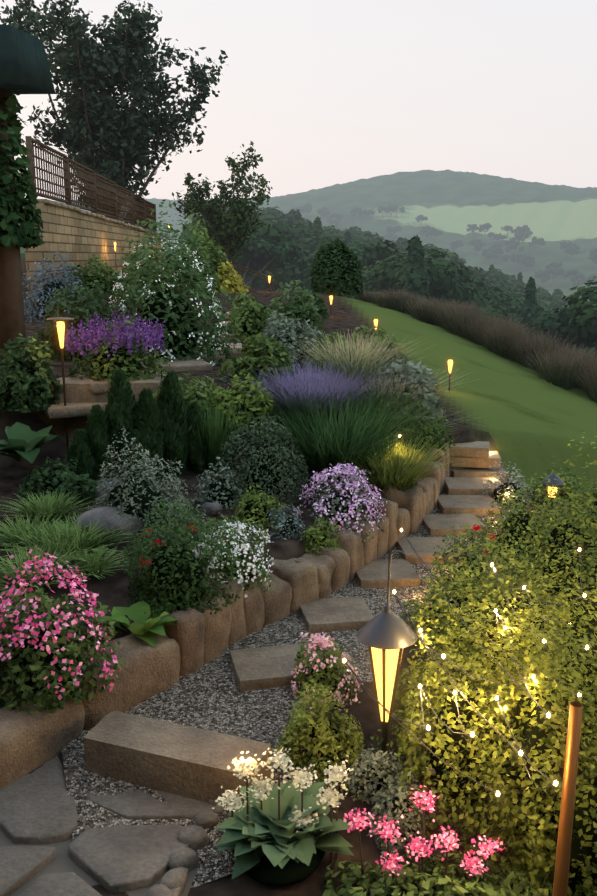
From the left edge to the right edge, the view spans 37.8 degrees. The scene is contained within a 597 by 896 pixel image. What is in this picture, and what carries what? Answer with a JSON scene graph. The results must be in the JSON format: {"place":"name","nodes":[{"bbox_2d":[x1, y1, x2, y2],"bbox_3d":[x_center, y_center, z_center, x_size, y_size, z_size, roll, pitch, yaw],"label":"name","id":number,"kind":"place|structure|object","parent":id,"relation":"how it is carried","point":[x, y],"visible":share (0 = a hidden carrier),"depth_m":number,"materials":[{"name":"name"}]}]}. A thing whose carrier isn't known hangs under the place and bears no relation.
{"place":"outdoors","nodes":[
{"label":"outdoors","id":0,"kind":"place"},
{"bbox_2d":[61,481,519,887],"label":"gravel path","id":1,"kind":"structure","parent":0,"point":[210,696],"depth_m":3.80,"materials":[{"name":"gravel"}]},
{"bbox_2d":[229,441,507,690],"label":"stone steps","id":2,"kind":"structure","parent":1,"relation":"on","point":[464,501],"depth_m":5.13,"materials":[{"name":"stone"}]},
{"bbox_2d":[0,169,596,895],"bbox_3d":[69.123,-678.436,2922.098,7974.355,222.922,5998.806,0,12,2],"label":"ground","id":3,"kind":"structure","parent":0,"point":[532,425],"depth_m":9.22,"materials":[{"name":"plant"}]},
{"bbox_2d":[0,88,26,365],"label":"porch frame","id":4,"kind":"object","parent":3,"relation":"on","point":[12,320],"visible":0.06,"depth_m":6.20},
{"bbox_2d":[0,89,44,248],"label":"climber on porch post","id":5,"kind":"object","parent":4,"relation":"attached to","point":[26,234],"visible":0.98,"depth_m":5.99,"materials":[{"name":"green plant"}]},
{"bbox_2d":[0,24,55,93],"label":"porch roof","id":6,"kind":"structure","parent":4,"relation":"on","point":[24,67],"depth_m":5.80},
{"bbox_2d":[0,422,58,463],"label":"hosta","id":7,"kind":"object","parent":3,"relation":"on","point":[26,442],"visible":1,"depth_m":5.42,"materials":[{"name":"green plant"}]},
{"bbox_2d":[0,333,62,413],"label":"dark shrub","id":8,"kind":"object","parent":3,"relation":"on","point":[11,384],"visible":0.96,"depth_m":5.69,"materials":[{"name":"green plant"}]},
{"bbox_2d":[0,511,86,549],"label":"sedge tuft","id":9,"kind":"object","parent":3,"relation":"on","point":[18,527],"visible":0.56,"depth_m":4.71,"materials":[{"name":"green plant"}]},
{"bbox_2d":[0,489,105,523],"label":"sedge tuft","id":10,"kind":"object","parent":3,"relation":"on","point":[53,505],"visible":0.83,"depth_m":5.00,"materials":[{"name":"green plant"}]},
{"bbox_2d":[22,248,91,322],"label":"flowering shrub","id":11,"kind":"object","parent":3,"relation":"on","point":[35,296],"visible":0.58,"depth_m":12.51,"materials":[{"name":"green plant"}]},
{"bbox_2d":[17,454,100,507],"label":"dark bush","id":12,"kind":"object","parent":3,"relation":"on","point":[44,470],"visible":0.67,"depth_m":5.21,"materials":[{"name":"green plant"}]},
{"bbox_2d":[46,317,73,453],"bbox_3d":[-1.547,-0.360,5.763,0.176,1.001,0.176,0,12,2],"label":"path light","id":13,"kind":"object","parent":3,"relation":"on","point":[60,327],"visible":0.94,"depth_m":5.69,"materials":[{"name":"brown metal"}]},
{"bbox_2d":[0,542,121,595],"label":"sedge tuft","id":14,"kind":"object","parent":3,"relation":"on","point":[8,570],"visible":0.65,"depth_m":4.26,"materials":[{"name":"green plant"}]},
{"bbox_2d":[0,547,124,713],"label":"pink geraniums","id":15,"kind":"object","parent":3,"relation":"on","point":[35,666],"depth_m":3.51,"materials":[{"name":"plant"}]},
{"bbox_2d":[1,516,138,574],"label":"sedge tuft","id":16,"kind":"object","parent":3,"relation":"on","point":[65,541],"visible":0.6,"depth_m":4.55,"materials":[{"name":"green plant"}]},
{"bbox_2d":[29,283,120,362],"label":"dark shrub","id":17,"kind":"object","parent":3,"relation":"on","point":[50,333],"visible":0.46,"depth_m":7.23,"materials":[{"name":"green plant"}]},
{"bbox_2d":[9,512,141,556],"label":"sedge tuft","id":18,"kind":"object","parent":3,"relation":"on","point":[80,543],"visible":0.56,"depth_m":4.65,"materials":[{"name":"green plant"}]},
{"bbox_2d":[67,428,95,478],"bbox_3d":[-1.339,0.075,5.385,0.193,0.403,0.192,0,12,2],"label":"dwarf conifer","id":19,"kind":"object","parent":3,"relation":"on","point":[79,450],"visible":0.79,"depth_m":5.33,"materials":[{"name":"green plant"}]},
{"bbox_2d":[42,544,131,583],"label":"sedge tuft","id":20,"kind":"object","parent":3,"relation":"on","point":[100,567],"visible":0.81,"depth_m":4.41,"materials":[{"name":"green plant"}]},
{"bbox_2d":[23,203,160,299],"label":"boundary wall","id":21,"kind":"structure","parent":3,"relation":"on","point":[79,237],"depth_m":16.90,"materials":[{"name":"brick"}]},
{"bbox_2d":[26,199,161,235],"bbox_3d":[-4.684,-5.752,22.340,0.440,0.220,16.225,0,12,-2],"label":"wall coping","id":22,"kind":"object","parent":21,"relation":"on","point":[59,204],"depth_m":17.64,"materials":[{"name":"stone"}]},
{"bbox_2d":[25,136,156,230],"bbox_3d":[-4.684,-6.250,22.231,0.080,1.160,16.317,0,12,-2],"label":"trellis fence","id":23,"kind":"object","parent":22,"relation":"on","point":[125,197],"visible":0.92,"depth_m":18.37,"materials":[{"name":"brown wood"}]},
{"bbox_2d":[59,252,124,297],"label":"shrub","id":24,"kind":"object","parent":3,"relation":"on","point":[101,273],"visible":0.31,"depth_m":15.60,"materials":[{"name":"green plant"}]},
{"bbox_2d":[35,377,159,445],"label":"terrace block","id":25,"kind":"structure","parent":3,"relation":"on","point":[78,390],"depth_m":5.91,"materials":[{"name":"stone"}]},
{"bbox_2d":[83,404,116,481],"bbox_3d":[-1.245,-0.011,5.435,0.214,0.540,0.216,11,17,42],"label":"dwarf conifer","id":26,"kind":"object","parent":3,"relation":"on","point":[97,424],"visible":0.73,"depth_m":5.38,"materials":[{"name":"green plant"}]},
{"bbox_2d":[3,478,221,619],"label":"bed rocks","id":27,"kind":"object","parent":3,"relation":"on","point":[117,522],"visible":0.58,"depth_m":4.77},
{"bbox_2d":[0,756,224,895],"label":"crazy paving","id":28,"kind":"structure","parent":3,"relation":"on","point":[38,806],"depth_m":3.01,"materials":[{"name":"stone"}]},
{"bbox_2d":[0,0,227,223],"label":"ash tree","id":29,"kind":"object","parent":3,"relation":"on","point":[99,53],"depth_m":25.19,"materials":[{"name":"plant"}]},
{"bbox_2d":[68,320,169,381],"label":"purple salvia leaves","id":30,"kind":"object","parent":3,"relation":"on","point":[82,367],"visible":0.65,"depth_m":6.08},
{"bbox_2d":[64,310,164,356],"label":"purple flowers","id":31,"kind":"object","parent":30,"relation":"attached to","point":[96,334],"visible":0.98,"depth_m":6.01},
{"bbox_2d":[104,369,138,480],"bbox_3d":[-1.129,-0.136,5.508,0.273,0.734,0.270,0,12,2],"label":"dwarf conifer","id":32,"kind":"object","parent":3,"relation":"on","point":[120,395],"visible":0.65,"depth_m":5.42,"materials":[{"name":"green plant"}]},
{"bbox_2d":[80,600,177,646],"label":"primula leaves","id":33,"kind":"object","parent":3,"relation":"on","point":[144,628],"visible":0.81,"depth_m":4.00,"materials":[{"name":"green plant"}]},
{"bbox_2d":[121,429,150,480],"bbox_3d":[-1.010,0.082,5.436,0.193,0.415,0.186,0,12,2],"label":"dwarf conifer","id":34,"kind":"object","parent":3,"relation":"on","point":[136,434],"visible":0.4,"depth_m":5.37,"materials":[{"name":"green plant"}]},
{"bbox_2d":[70,428,208,549],"bbox_3d":[-0.912,0.185,5.000,0.824,0.602,0.794,0,12,2],"label":"shrub","id":35,"kind":"object","parent":3,"relation":"on","point":[158,488],"visible":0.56,"depth_m":4.89,"materials":[{"name":"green plant"}]},
{"bbox_2d":[41,312,246,418],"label":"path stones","id":36,"kind":"object","parent":3,"relation":"on","point":[60,410],"visible":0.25,"depth_m":6.11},
{"bbox_2d":[120,247,177,301],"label":"flowering shrub","id":37,"kind":"object","parent":3,"relation":"on","point":[164,281],"visible":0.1,"depth_m":14.96,"materials":[{"name":"green plant"}]},
{"bbox_2d":[132,387,166,482],"bbox_3d":[-0.969,-0.077,5.558,0.252,0.632,0.247,0,12,2],"label":"dwarf conifer","id":38,"kind":"object","parent":3,"relation":"on","point":[149,425],"visible":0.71,"depth_m":5.48,"materials":[{"name":"green plant"}]},
{"bbox_2d":[107,200,239,365],"bbox_3d":[-1.130,-1.450,7.655,1.227,1.421,1.278,0,12,2],"label":"white flowering shrub","id":39,"kind":"object","parent":3,"relation":"on","point":[142,271],"depth_m":7.46,"materials":[{"name":"plant"}]},
{"bbox_2d":[156,370,193,475],"bbox_3d":[-0.827,-0.158,5.696,0.280,0.714,0.272,0,12,2],"label":"dwarf conifer","id":40,"kind":"object","parent":3,"relation":"on","point":[171,391],"visible":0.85,"depth_m":5.62,"materials":[{"name":"green plant"}]},
{"bbox_2d":[84,711,271,807],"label":"step slab","id":41,"kind":"structure","parent":3,"relation":"on","point":[177,759],"depth_m":3.28,"materials":[{"name":"stone"}]},
{"bbox_2d":[119,496,241,618],"bbox_3d":[-0.585,0.496,4.258,0.619,0.538,0.574,0,12,2],"label":"potentilla shrub","id":42,"kind":"object","parent":3,"relation":"on","point":[180,531],"visible":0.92,"depth_m":4.13,"materials":[{"name":"green plant"}]},
{"bbox_2d":[144,800,218,895],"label":"edging stones","id":43,"kind":"object","parent":3,"relation":"on","point":[194,837],"visible":0.79,"depth_m":2.89,"materials":[{"name":"stone"}]},
{"bbox_2d":[152,372,223,424],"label":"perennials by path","id":44,"kind":"object","parent":3,"relation":"on","point":[191,391],"visible":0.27,"depth_m":5.92,"materials":[{"name":"green plant"}]},
{"bbox_2d":[162,208,228,293],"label":"shrub","id":45,"kind":"object","parent":3,"relation":"on","point":[205,254],"visible":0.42,"depth_m":16.42,"materials":[{"name":"green plant"}]},
{"bbox_2d":[185,401,208,473],"bbox_3d":[-0.691,-0.066,5.828,0.203,0.508,0.203,11,17,42],"label":"dwarf conifer","id":46,"kind":"object","parent":3,"relation":"on","point":[196,458],"visible":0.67,"depth_m":5.77,"materials":[{"name":"green plant"}]},
{"bbox_2d":[190,457,244,514],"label":"grey shrub","id":47,"kind":"object","parent":3,"relation":"on","point":[201,487],"visible":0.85,"depth_m":5.31,"materials":[{"name":"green plant"}]},
{"bbox_2d":[185,397,251,469],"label":"upright grass","id":48,"kind":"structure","parent":3,"relation":"on","point":[217,435],"depth_m":5.79,"materials":[{"name":"green plant"}]},
{"bbox_2d":[171,141,271,270],"bbox_3d":[-2.632,-7.589,30.611,3.456,5.809,3.722,0,12,2],"label":"birch tree","id":49,"kind":"object","parent":3,"relation":"on","point":[240,213],"depth_m":29.97,"materials":[{"name":"plant"}]},
{"bbox_2d":[0,443,449,788],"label":"stone edging wall","id":50,"kind":"structure","parent":3,"relation":"on","point":[192,640],"depth_m":4.15,"materials":[{"name":"stone"}]},
{"bbox_2d":[211,261,249,293],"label":"shrub","id":51,"kind":"object","parent":3,"relation":"on","point":[231,282],"visible":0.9,"depth_m":16.31,"materials":[{"name":"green plant"}]},
{"bbox_2d":[191,514,275,597],"bbox_3d":[-0.359,0.535,4.531,0.485,0.397,0.528,0,12,2],"label":"white candytuft","id":52,"kind":"object","parent":3,"relation":"on","point":[261,570],"depth_m":4.46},
{"bbox_2d":[208,372,274,432],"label":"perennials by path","id":53,"kind":"object","parent":3,"relation":"on","point":[259,399],"visible":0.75,"depth_m":5.93,"materials":[{"name":"green plant"}]},
{"bbox_2d":[228,291,277,341],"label":"shrub","id":54,"kind":"object","parent":3,"relation":"on","point":[244,308],"visible":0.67,"depth_m":10.75,"materials":[{"name":"green plant"}]},
{"bbox_2d":[214,333,298,388],"bbox_3d":[-0.314,-0.666,6.559,0.590,0.413,0.584,-9,15,-34],"label":"green mound","id":55,"kind":"object","parent":3,"relation":"on","point":[265,350],"visible":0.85,"depth_m":6.43,"materials":[{"name":"green plant"}]},
{"bbox_2d":[230,485,286,532],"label":"shrub","id":56,"kind":"object","parent":3,"relation":"on","point":[243,504],"visible":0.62,"depth_m":5.08,"materials":[{"name":"green plant"}]},
{"bbox_2d":[216,413,310,504],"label":"shrub","id":57,"kind":"object","parent":3,"relation":"on","point":[286,477],"visible":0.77,"depth_m":5.47,"materials":[{"name":"green plant"}]},
{"bbox_2d":[235,264,303,290],"bbox_3d":[-0.831,-5.971,36.612,3.467,3.493,2.063,0,12,2],"label":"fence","id":58,"kind":"object","parent":3,"relation":"on","point":[238,266],"visible":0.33,"depth_m":36.42,"materials":[{"name":"brown wood"}]},
{"bbox_2d":[216,767,353,878],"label":"leaves","id":59,"kind":"object","parent":3,"relation":"on","point":[243,836],"depth_m":2.89,"materials":[{"name":"plant"}]},
{"bbox_2d":[212,748,355,831],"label":"white flowers","id":60,"kind":"object","parent":59,"relation":"attached to","point":[300,776],"visible":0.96,"depth_m":2.90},
{"bbox_2d":[266,504,307,541],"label":"grey shrub","id":61,"kind":"object","parent":3,"relation":"on","point":[292,533],"visible":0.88,"depth_m":5.02,"materials":[{"name":"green plant"}]},
{"bbox_2d":[262,310,325,367],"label":"shrub","id":62,"kind":"object","parent":3,"relation":"on","point":[298,336],"visible":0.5,"depth_m":7.59,"materials":[{"name":"green plant"}]},
{"bbox_2d":[261,280,327,346],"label":"shrub","id":63,"kind":"object","parent":3,"relation":"on","point":[297,305],"visible":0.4,"depth_m":10.47,"materials":[{"name":"green plant"}]},
{"bbox_2d":[11,249,596,895],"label":"shrub","id":64,"kind":"object","parent":3,"relation":"on","point":[265,871],"visible":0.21,"depth_m":3.89,"materials":[{"name":"plant"}]},
{"bbox_2d":[285,291,329,318],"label":"shrub","id":65,"kind":"object","parent":3,"relation":"on","point":[323,310],"visible":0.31,"depth_m":12.90,"materials":[{"name":"green plant"}]},
{"bbox_2d":[219,359,415,421],"bbox_3d":[0.118,-0.430,6.325,1.525,0.397,1.510,0,12,2],"label":"lavender plant","id":66,"kind":"object","parent":3,"relation":"on","point":[320,385],"visible":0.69,"depth_m":6.11,"materials":[{"name":"purple plant"}]},
{"bbox_2d":[273,679,364,791],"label":"yellow green shrub","id":67,"kind":"object","parent":3,"relation":"on","point":[295,728],"visible":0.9,"depth_m":3.35,"materials":[{"name":"green plant"}]},
{"bbox_2d":[301,517,341,554],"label":"lime shrub","id":68,"kind":"object","parent":3,"relation":"on","point":[312,531],"visible":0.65,"depth_m":4.97,"materials":[{"name":"green plant"}]},
{"bbox_2d":[290,632,362,710],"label":"flowering bush","id":69,"kind":"object","parent":3,"relation":"on","point":[328,679],"depth_m":3.83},
{"bbox_2d":[300,332,355,375],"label":"shrub","id":70,"kind":"object","parent":3,"relation":"on","point":[326,344],"visible":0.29,"depth_m":7.11,"materials":[{"name":"green plant"}]},
{"bbox_2d":[310,238,363,295],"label":"round bush","id":71,"kind":"object","parent":3,"relation":"on","point":[355,284],"depth_m":18.26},
{"bbox_2d":[297,463,386,542],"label":"flowering bush","id":72,"kind":"object","parent":3,"relation":"on","point":[348,484],"depth_m":5.17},
{"bbox_2d":[205,383,490,476],"bbox_3d":[0.282,-0.160,6.077,2.097,0.592,2.070,6,14,24],"label":"grass clump","id":73,"kind":"object","parent":3,"relation":"on","point":[320,443],"visible":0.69,"depth_m":5.82,"materials":[{"name":"green plant"}]},
{"bbox_2d":[275,329,429,392],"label":"wispy grass","id":74,"kind":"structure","parent":3,"relation":"on","point":[361,359],"depth_m":6.51,"materials":[{"name":"green plant"}]},
{"bbox_2d":[340,748,406,804],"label":"shrub","id":75,"kind":"object","parent":3,"relation":"on","point":[378,760],"visible":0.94,"depth_m":3.23,"materials":[{"name":"green plant"}]},
{"bbox_2d":[350,324,407,360],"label":"shrub","id":76,"kind":"object","parent":3,"relation":"on","point":[379,338],"visible":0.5,"depth_m":9.87,"materials":[{"name":"green plant"}]},
{"bbox_2d":[294,359,474,419],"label":"wispy grass","id":77,"kind":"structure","parent":3,"relation":"on","point":[385,391],"depth_m":6.34,"materials":[{"name":"green plant"}]},
{"bbox_2d":[356,550,417,782],"bbox_3d":[0.327,0.846,3.252,0.227,0.987,0.227,0,12,2],"label":"path lantern","id":78,"kind":"object","parent":3,"relation":"on","point":[387,636],"visible":0.98,"depth_m":3.19,"materials":[{"name":"grey metal"}]},
{"bbox_2d":[353,379,432,455],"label":"grass shrub","id":79,"kind":"object","parent":3,"relation":"on","point":[412,405],"visible":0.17,"depth_m":6.37,"materials":[{"name":"green plant"}]},
{"bbox_2d":[303,433,489,491],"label":"lit grass","id":80,"kind":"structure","parent":3,"relation":"on","point":[388,471],"depth_m":5.76,"materials":[{"name":"green plant"}]},
{"bbox_2d":[366,771,429,857],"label":"shrub","id":81,"kind":"object","parent":3,"relation":"on","point":[378,807],"visible":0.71,"depth_m":3.01,"materials":[{"name":"green plant"}]},
{"bbox_2d":[357,359,444,419],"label":"shrub","id":82,"kind":"object","parent":3,"relation":"on","point":[417,367],"visible":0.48,"depth_m":6.43,"materials":[{"name":"green plant"}]},
{"bbox_2d":[213,253,596,355],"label":"valley woodland trunks","id":83,"kind":"object","parent":3,"relation":"on","point":[247,283],"depth_m":97.85,"materials":[{"name":"brown plant"}]},
{"bbox_2d":[178,206,596,362],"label":"forest","id":84,"kind":"object","parent":83,"relation":"on","point":[294,239],"visible":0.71,"depth_m":96.21,"materials":[{"name":"plant"}]},
{"bbox_2d":[390,658,449,740],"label":"shrub","id":85,"kind":"object","parent":3,"relation":"on","point":[401,694],"visible":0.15,"depth_m":3.59,"materials":[{"name":"green plant"}]},
{"bbox_2d":[358,804,486,895],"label":"flower stems","id":86,"kind":"object","parent":3,"relation":"on","point":[420,863],"visible":0.46,"depth_m":2.75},
{"bbox_2d":[320,849,528,895],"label":"valerian foliage","id":87,"kind":"object","parent":3,"relation":"on","point":[457,885],"visible":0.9,"depth_m":2.74,"materials":[{"name":"plant"}]},
{"bbox_2d":[344,785,505,875],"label":"pink flowers","id":88,"kind":"object","parent":3,"relation":"on","point":[424,848],"visible":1,"depth_m":2.71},
{"bbox_2d":[399,409,455,454],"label":"shrub","id":89,"kind":"object","parent":3,"relation":"on","point":[434,431],"visible":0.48,"depth_m":6.60,"materials":[{"name":"green plant"}]},
{"bbox_2d":[401,588,453,644],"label":"shrub","id":90,"kind":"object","parent":3,"relation":"on","point":[416,605],"depth_m":4.40,"materials":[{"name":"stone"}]},
{"bbox_2d":[301,209,595,289],"bbox_3d":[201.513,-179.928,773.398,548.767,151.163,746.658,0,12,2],"label":"woodland trunks","id":91,"kind":"object","parent":3,"relation":"on","point":[553,277],"visible":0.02,"depth_m":946.26,"materials":[{"name":"brown plant"}]},
{"bbox_2d":[284,203,596,299],"bbox_3d":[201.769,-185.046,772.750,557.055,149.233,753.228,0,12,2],"label":"distant trees","id":92,"kind":"object","parent":91,"relation":"attached to","point":[553,268],"visible":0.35,"depth_m":923.21,"materials":[{"name":"green plant"}]},
{"bbox_2d":[364,532,558,858],"bbox_3d":[0.628,0.813,3.114,0.780,1.073,0.742,0,12,2],"label":"shrub","id":93,"kind":"object","parent":3,"relation":"on","point":[408,740],"visible":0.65,"depth_m":3.01,"materials":[{"name":"green plant"}]},
{"bbox_2d":[342,528,588,796],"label":"string lights","id":94,"kind":"object","parent":93,"relation":"attached to","point":[548,715],"visible":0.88,"depth_m":2.84},
{"bbox_2d":[414,561,521,662],"bbox_3d":[0.873,0.789,4.329,0.643,0.445,0.536,-4,13,-17],"label":"shrub","id":95,"kind":"object","parent":3,"relation":"on","point":[470,606],"visible":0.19,"depth_m":4.26,"materials":[{"name":"green plant"}]},
{"bbox_2d":[428,524,511,600],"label":"path shrub","id":96,"kind":"object","parent":3,"relation":"on","point":[453,552],"visible":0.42,"depth_m":4.82,"materials":[{"name":"green plant"}]},
{"bbox_2d":[351,287,596,402],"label":"long grass border","id":97,"kind":"object","parent":3,"relation":"on","point":[564,367],"visible":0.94,"depth_m":13.17,"materials":[{"name":"plant"}]},
{"bbox_2d":[414,518,574,705],"bbox_3d":[0.941,0.705,3.946,0.763,0.846,0.584,6,14,24],"label":"shrub","id":98,"kind":"object","parent":3,"relation":"on","point":[510,571],"visible":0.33,"depth_m":3.85,"materials":[{"name":"green plant"}]},
{"bbox_2d":[482,461,533,510],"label":"shrub","id":99,"kind":"object","parent":3,"relation":"on","point":[509,486],"visible":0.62,"depth_m":6.27,"materials":[{"name":"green plant"}]},
{"bbox_2d":[433,544,596,888],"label":"shrub","id":100,"kind":"object","parent":3,"relation":"on","point":[524,820],"visible":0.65,"depth_m":2.89,"materials":[{"name":"green plant"}]},
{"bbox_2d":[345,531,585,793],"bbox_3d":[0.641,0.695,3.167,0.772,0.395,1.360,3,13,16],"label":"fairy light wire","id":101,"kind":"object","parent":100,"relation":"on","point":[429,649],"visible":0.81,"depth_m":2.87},
{"bbox_2d":[480,473,556,564],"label":"lime shrub","id":102,"kind":"object","parent":3,"relation":"on","point":[510,516],"visible":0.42,"depth_m":5.39,"materials":[{"name":"green plant"}]},
{"bbox_2d":[494,858,552,895],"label":"shrub","id":103,"kind":"object","parent":3,"relation":"on","point":[520,876],"visible":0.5,"depth_m":2.80,"materials":[{"name":"green plant"}]},
{"bbox_2d":[496,430,596,778],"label":"shrub","id":104,"kind":"object","parent":3,"relation":"on","point":[582,527],"visible":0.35,"depth_m":3.46,"materials":[{"name":"green plant"}]},
{"bbox_2d":[502,650,596,895],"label":"shrub","id":105,"kind":"object","parent":3,"relation":"on","point":[542,862],"visible":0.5,"depth_m":2.71,"materials":[{"name":"green plant"}]},
{"bbox_2d":[541,473,564,508],"bbox_3d":[1.796,0.329,6.167,0.170,0.320,0.170,0,12,2],"label":"path light","id":106,"kind":"object","parent":3,"relation":"on","point":[559,481],"visible":0.69,"depth_m":6.11,"materials":[{"name":"grey metal"}]},
{"bbox_2d":[514,478,596,610],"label":"shrub","id":107,"kind":"object","parent":3,"relation":"on","point":[549,531],"visible":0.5,"depth_m":4.73,"materials":[{"name":"green plant"}]},
{"bbox_2d":[535,465,580,502],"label":"shrub","id":108,"kind":"object","parent":3,"relation":"on","point":[570,481],"visible":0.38,"depth_m":6.39,"materials":[{"name":"green plant"}]},
{"bbox_2d":[552,701,582,895],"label":"post","id":109,"kind":"object","parent":3,"relation":"on","point":[562,864],"visible":1,"depth_m":2.59,"materials":[{"name":"brown"}]},
{"bbox_2d":[554,479,596,544],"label":"tall shrub","id":110,"kind":"object","parent":3,"relation":"on","point":[593,492],"visible":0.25,"depth_m":5.50,"materials":[{"name":"green plant"}]},
{"bbox_2d":[0,0,596,200],"label":"sky","id":111,"kind":"structure","parent":0,"point":[327,92],"materials":[{"name":"white"}]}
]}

